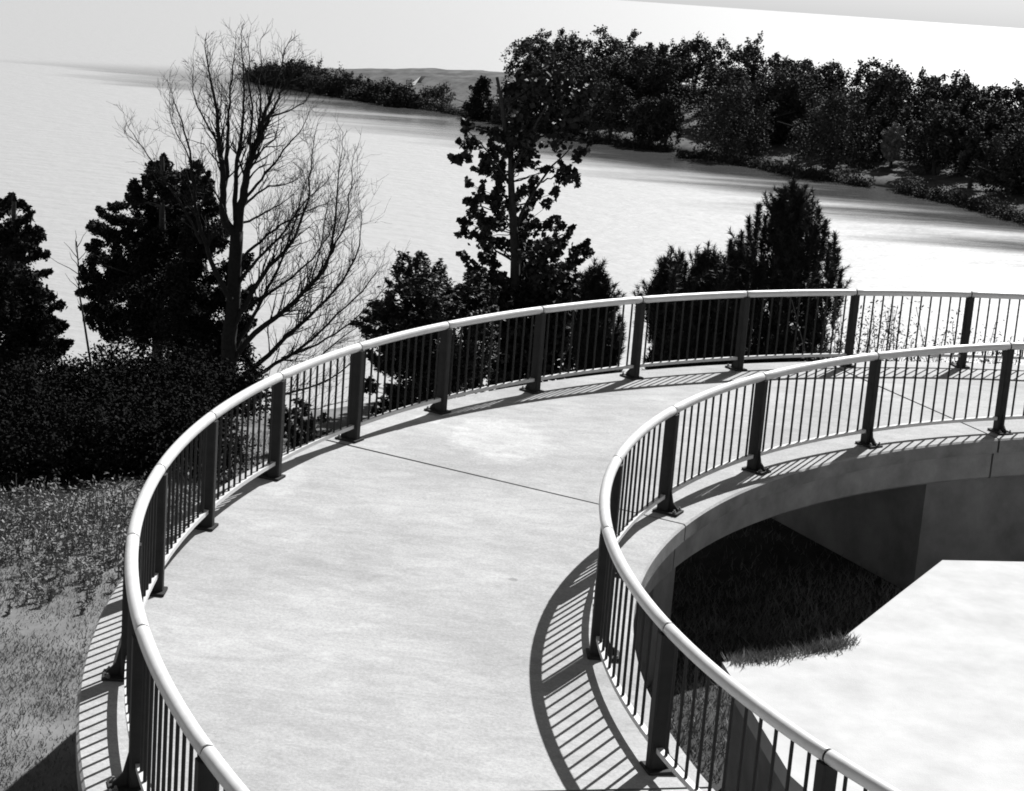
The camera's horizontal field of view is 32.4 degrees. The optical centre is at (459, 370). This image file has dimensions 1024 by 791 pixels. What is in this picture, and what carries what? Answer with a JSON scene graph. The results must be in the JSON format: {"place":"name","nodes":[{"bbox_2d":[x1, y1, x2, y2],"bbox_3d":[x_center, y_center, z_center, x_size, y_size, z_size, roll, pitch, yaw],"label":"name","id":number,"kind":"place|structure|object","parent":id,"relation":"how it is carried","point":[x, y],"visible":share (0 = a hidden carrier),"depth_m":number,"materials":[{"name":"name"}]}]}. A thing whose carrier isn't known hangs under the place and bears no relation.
{"place":"outdoors","nodes":[
{"label":"outdoors","id":0,"kind":"place"},
{"bbox_2d":[0,401,393,790],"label":"ground","id":1,"kind":"structure","parent":0,"point":[27,632],"depth_m":18.56,"materials":[{"name":"grey plant"}]},
{"bbox_2d":[0,356,65,429],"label":"shrub","id":2,"kind":"object","parent":1,"relation":"on","point":[6,389],"visible":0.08,"depth_m":28.72,"materials":[{"name":"black plant"}]},
{"bbox_2d":[0,192,74,396],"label":"evergreen tree","id":3,"kind":"object","parent":1,"relation":"on","point":[26,297],"visible":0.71,"depth_m":33.09,"materials":[{"name":"black plant"}]},
{"bbox_2d":[0,375,135,493],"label":"shrub","id":4,"kind":"object","parent":1,"relation":"on","point":[18,456],"visible":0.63,"depth_m":25.57,"materials":[{"name":"black plant"}]},
{"bbox_2d":[0,343,139,408],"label":"shrub","id":5,"kind":"object","parent":1,"relation":"on","point":[55,373],"visible":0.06,"depth_m":30.88,"materials":[{"name":"black plant"}]},
{"bbox_2d":[50,231,94,363],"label":"bare sapling","id":6,"kind":"object","parent":1,"relation":"on","point":[80,304],"visible":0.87,"depth_m":36.58,"materials":[{"name":"grey plant"}]},
{"bbox_2d":[0,382,165,493],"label":"shrub","id":7,"kind":"object","parent":1,"relation":"on","point":[22,415],"visible":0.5,"depth_m":25.70,"materials":[{"name":"black plant"}]},
{"bbox_2d":[0,345,169,420],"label":"shrub","id":8,"kind":"object","parent":1,"relation":"on","point":[94,378],"visible":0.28,"depth_m":28.15,"materials":[{"name":"black plant"}]},
{"bbox_2d":[15,370,180,484],"bbox_3d":[-5.276,1.149,26.570,2.562,2.323,2.733,-2,14,-27],"label":"shrub","id":9,"kind":"object","parent":1,"relation":"on","point":[109,430],"visible":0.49,"depth_m":25.93,"materials":[{"name":"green plant"}]},
{"bbox_2d":[12,324,195,395],"bbox_3d":[-6.336,0.522,32.861,2.702,2.928,3.606,13,15,36],"label":"shrub","id":10,"kind":"object","parent":1,"relation":"on","point":[51,338],"visible":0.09,"depth_m":32.41,"materials":[{"name":"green plant"}]},
{"bbox_2d":[65,350,173,380],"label":"shrub","id":11,"kind":"object","parent":1,"relation":"on","point":[69,356],"visible":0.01,"depth_m":33.10,"materials":[{"name":"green plant"}]},
{"bbox_2d":[0,462,244,614],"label":"weeds","id":12,"kind":"object","parent":1,"relation":"on","point":[64,516],"visible":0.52,"depth_m":22.32,"materials":[{"name":"grey plant"}]},
{"bbox_2d":[36,349,237,416],"bbox_3d":[-5.468,0.669,29.587,2.889,2.136,3.779,8,13,16],"label":"shrub","id":13,"kind":"object","parent":1,"relation":"on","point":[117,376],"visible":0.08,"depth_m":29.20,"materials":[{"name":"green plant"}]},
{"bbox_2d":[31,377,250,475],"bbox_3d":[-4.964,1.179,27.114,3.634,2.200,3.060,4,12,0],"label":"shrub","id":14,"kind":"object","parent":1,"relation":"on","point":[156,407],"visible":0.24,"depth_m":26.82,"materials":[{"name":"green plant"}]},
{"bbox_2d":[35,385,261,489],"bbox_3d":[-4.529,1.314,26.293,3.527,2.157,2.864,1,13,-14],"label":"shrub","id":15,"kind":"object","parent":1,"relation":"on","point":[167,425],"visible":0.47,"depth_m":26.01,"materials":[{"name":"black plant"}]},
{"bbox_2d":[65,312,257,447],"bbox_3d":[-4.857,0.508,29.129,3.516,2.474,3.072,4,12,0],"label":"shrub","id":16,"kind":"object","parent":1,"relation":"on","point":[195,389],"visible":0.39,"depth_m":29.17,"materials":[{"name":"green plant"}]},
{"bbox_2d":[74,152,257,371],"bbox_3d":[-6.656,-1.193,39.619,4.588,7.204,4.551,4,12,0],"label":"evergreen tree","id":17,"kind":"object","parent":1,"relation":"on","point":[146,274],"visible":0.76,"depth_m":38.80,"materials":[{"name":"black plant"}]},
{"bbox_2d":[137,343,247,418],"bbox_3d":[-4.962,0.616,32.039,3.248,2.140,2.576,4,12,0],"label":"shrub","id":18,"kind":"object","parent":1,"relation":"on","point":[213,370],"visible":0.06,"depth_m":31.76,"materials":[{"name":"black plant"}]},
{"bbox_2d":[156,343,285,419],"bbox_3d":[-4.410,0.489,31.916,3.008,1.970,2.450,8,13,16],"label":"shrub","id":19,"kind":"object","parent":1,"relation":"on","point":[250,379],"visible":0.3,"depth_m":31.69,"materials":[{"name":"black plant"}]},
{"bbox_2d":[109,14,408,411],"bbox_3d":[-4.037,-2.664,37.307,6.782,9.549,3.481,2,12,-8],"label":"bare tree","id":20,"kind":"object","parent":1,"relation":"on","point":[234,312],"visible":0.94,"depth_m":37.15,"materials":[{"name":"grey plant"}]},
{"bbox_2d":[266,397,332,449],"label":"leafy shrub","id":21,"kind":"object","parent":1,"relation":"on","point":[311,420],"visible":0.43,"depth_m":27.77,"materials":[{"name":"black plant"}]},
{"bbox_2d":[349,250,504,414],"bbox_3d":[-0.547,-0.432,30.561,2.737,3.329,2.890,4,12,0],"label":"leafy tree","id":22,"kind":"object","parent":1,"relation":"on","point":[429,295],"visible":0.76,"depth_m":30.08,"materials":[{"name":"black plant"}]},
{"bbox_2d":[447,52,617,393],"bbox_3d":[1.528,-2.641,34.435,3.732,7.006,3.225,4,12,0],"label":"poplar tree","id":23,"kind":"object","parent":1,"relation":"on","point":[532,281],"visible":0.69,"depth_m":33.88,"materials":[{"name":"black plant"}]},
{"bbox_2d":[76,361,1023,790],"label":"curved ramp","id":24,"kind":"structure","parent":1,"relation":"on","point":[400,601],"depth_m":16.43,"materials":[{"name":"concrete"}]},
{"bbox_2d":[102,289,1023,790],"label":"railing","id":25,"kind":"object","parent":24,"relation":"on","point":[138,665],"visible":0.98,"depth_m":18.02,"materials":[{"name":"grey metal"}]},
{"bbox_2d":[586,342,1023,790],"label":"railing","id":26,"kind":"object","parent":24,"relation":"on","point":[672,638],"visible":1,"depth_m":14.90,"materials":[{"name":"grey metal"}]},
{"bbox_2d":[562,256,627,378],"bbox_3d":[2.444,-0.417,31.553,1.326,3.314,1.343,7,13,13],"label":"pine tree","id":27,"kind":"object","parent":1,"relation":"on","point":[595,282],"visible":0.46,"depth_m":31.28,"materials":[{"name":"black plant"}]},
{"bbox_2d":[629,245,708,369],"bbox_3d":[3.573,-0.400,30.078,1.477,3.515,1.461,4,12,0],"label":"pine tree","id":28,"kind":"object","parent":1,"relation":"on","point":[670,276],"visible":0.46,"depth_m":29.72,"materials":[{"name":"black plant"}]},
{"bbox_2d":[687,239,739,366],"bbox_3d":[4.415,-0.469,30.558,1.552,3.672,1.354,4,12,0],"label":"pine tree","id":29,"kind":"object","parent":1,"relation":"on","point":[711,263],"visible":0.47,"depth_m":30.18,"materials":[{"name":"black plant"}]},
{"bbox_2d":[718,233,766,352],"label":"pine tree","id":30,"kind":"object","parent":1,"relation":"on","point":[741,269],"visible":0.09,"depth_m":32.16,"materials":[{"name":"black plant"}]},
{"bbox_2d":[647,518,904,790],"bbox_3d":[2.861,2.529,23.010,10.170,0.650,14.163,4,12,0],"label":"grass","id":31,"kind":"structure","parent":1,"relation":"on","point":[711,649],"depth_m":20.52,"materials":[{"name":"black plant"}]},
{"bbox_2d":[724,172,852,363],"bbox_3d":[5.948,-1.063,31.431,2.356,4.993,2.135,10,14,25],"label":"pine tree","id":32,"kind":"object","parent":1,"relation":"on","point":[794,259],"visible":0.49,"depth_m":30.91,"materials":[{"name":"black plant"}]},
{"bbox_2d":[721,560,1023,790],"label":"landing","id":33,"kind":"object","parent":1,"relation":"on","point":[919,686],"visible":0.93,"depth_m":15.44,"materials":[{"name":"concrete"}]},
{"bbox_2d":[720,629,860,668],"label":"edge grass","id":34,"kind":"structure","parent":33,"relation":"on","point":[762,656],"depth_m":16.12,"materials":[{"name":"grey plant"}]},
{"bbox_2d":[779,296,1023,364],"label":"weeds","id":35,"kind":"object","parent":1,"relation":"on","point":[893,343],"visible":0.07,"depth_m":27.82,"materials":[{"name":"grey plant"}]},
{"bbox_2d":[407,76,425,87],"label":"path","id":36,"kind":"structure","parent":0,"point":[420,79],"depth_m":240.20,"materials":[{"name":"white"}]},
{"bbox_2d":[0,0,1023,412],"bbox_3d":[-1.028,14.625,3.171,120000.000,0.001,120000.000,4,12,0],"label":"water","id":37,"kind":"structure","parent":0,"point":[72,72],"depth_m":157.91,"materials":[{"name":"white liquid"}]},
{"bbox_2d":[238,68,1023,211],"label":"shore","id":38,"kind":"structure","parent":0,"point":[460,82],"depth_m":183.03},
{"bbox_2d":[238,57,422,108],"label":"woodland","id":39,"kind":"object","parent":38,"relation":"on","point":[344,85],"visible":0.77,"depth_m":231.22,"materials":[{"name":"black plant"}]},
{"bbox_2d":[420,85,440,105],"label":"shore tree","id":40,"kind":"object","parent":38,"relation":"on","point":[427,95],"visible":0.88,"depth_m":220.62,"materials":[{"name":"black plant"}]},
{"bbox_2d":[429,81,456,106],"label":"shore tree","id":41,"kind":"object","parent":38,"relation":"on","point":[441,93],"visible":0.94,"depth_m":220.95,"materials":[{"name":"black plant"}]},
{"bbox_2d":[452,75,500,120],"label":"shore tree","id":42,"kind":"object","parent":38,"relation":"on","point":[480,90],"visible":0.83,"depth_m":207.11,"materials":[{"name":"black plant"}]},
{"bbox_2d":[513,65,567,112],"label":"shore tree","id":43,"kind":"object","parent":38,"relation":"on","point":[528,77],"visible":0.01,"depth_m":202.73,"materials":[{"name":"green plant"}]},
{"bbox_2d":[564,65,614,126],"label":"shore tree","id":44,"kind":"object","parent":38,"relation":"on","point":[579,77],"visible":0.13,"depth_m":194.37,"materials":[{"name":"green plant"}]},
{"bbox_2d":[591,77,637,136],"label":"shore tree","id":45,"kind":"object","parent":38,"relation":"on","point":[624,103],"visible":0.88,"depth_m":189.06,"materials":[{"name":"black plant"}]},
{"bbox_2d":[600,43,665,99],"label":"shore tree","id":46,"kind":"object","parent":38,"relation":"on","point":[640,51],"visible":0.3,"depth_m":201.36,"materials":[{"name":"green plant"}]},
{"bbox_2d":[618,95,672,142],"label":"shore tree","id":47,"kind":"object","parent":38,"relation":"on","point":[640,117],"visible":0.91,"depth_m":184.31,"materials":[{"name":"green plant"}]},
{"bbox_2d":[644,90,685,146],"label":"shore tree","id":48,"kind":"object","parent":38,"relation":"on","point":[669,119],"visible":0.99,"depth_m":183.50,"materials":[{"name":"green plant"}]},
{"bbox_2d":[669,31,723,90],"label":"shore tree","id":49,"kind":"object","parent":38,"relation":"on","point":[696,49],"visible":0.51,"depth_m":220.58,"materials":[{"name":"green plant"}]},
{"bbox_2d":[404,91,1023,225],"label":"waterside scrub","id":50,"kind":"object","parent":38,"relation":"on","point":[993,208],"visible":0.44,"depth_m":163.94,"materials":[{"name":"black plant"}]},
{"bbox_2d":[489,99,512,123],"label":"shore tree","id":51,"kind":"object","parent":50,"relation":"on","point":[496,110],"visible":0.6,"depth_m":204.17,"materials":[{"name":"black plant"}]},
{"bbox_2d":[602,138,638,147],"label":"shore bush","id":52,"kind":"object","parent":50,"relation":"on","point":[619,143],"visible":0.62,"depth_m":184.67,"materials":[{"name":"black plant"}]},
{"bbox_2d":[672,148,699,158],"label":"shore bush","id":53,"kind":"object","parent":50,"relation":"on","point":[685,154],"visible":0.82,"depth_m":176.23,"materials":[{"name":"black plant"}]},
{"bbox_2d":[765,166,780,172],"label":"shore bush","id":54,"kind":"object","parent":50,"relation":"on","point":[769,169],"visible":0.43,"depth_m":167.52,"materials":[{"name":"black plant"}]},
{"bbox_2d":[687,74,795,157],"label":"tree","id":55,"kind":"object","parent":38,"relation":"on","point":[729,129],"visible":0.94,"depth_m":176.05,"materials":[{"name":"black plant"}]},
{"bbox_2d":[499,24,1023,196],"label":"woodland","id":56,"kind":"object","parent":38,"relation":"on","point":[986,112],"visible":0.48,"depth_m":190.81,"materials":[{"name":"black plant"}]},
{"bbox_2d":[748,60,814,142],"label":"shore tree","id":57,"kind":"object","parent":38,"relation":"on","point":[783,80],"visible":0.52,"depth_m":182.30,"materials":[{"name":"black plant"}]},
{"bbox_2d":[777,83,887,170],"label":"tree","id":58,"kind":"object","parent":38,"relation":"on","point":[826,120],"visible":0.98,"depth_m":167.15,"materials":[{"name":"black plant"}]},
{"bbox_2d":[856,65,917,138],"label":"shore tree","id":59,"kind":"object","parent":38,"relation":"on","point":[883,85],"visible":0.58,"depth_m":175.71,"materials":[{"name":"black plant"}]},
{"bbox_2d":[879,122,905,166],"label":"shore tree","id":60,"kind":"object","parent":38,"relation":"on","point":[892,143],"visible":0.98,"depth_m":166.31,"materials":[{"name":"grey plant"}]},
{"bbox_2d":[901,100,969,175],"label":"shore tree","id":61,"kind":"object","parent":38,"relation":"on","point":[935,125],"visible":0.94,"depth_m":161.21,"materials":[{"name":"black plant"}]},
{"bbox_2d":[955,128,991,187],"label":"shore tree","id":62,"kind":"object","parent":38,"relation":"on","point":[972,140],"visible":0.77,"depth_m":155.11,"materials":[{"name":"black plant"}]},
{"bbox_2d":[966,127,1023,196],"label":"shore tree","id":63,"kind":"object","parent":38,"relation":"on","point":[1006,158],"visible":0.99,"depth_m":149.16,"materials":[{"name":"black plant"}]},
{"bbox_2d":[625,0,1023,28],"label":"sky","id":64,"kind":"structure","parent":0,"point":[997,13],"materials":[{"name":"white"}]}
]}

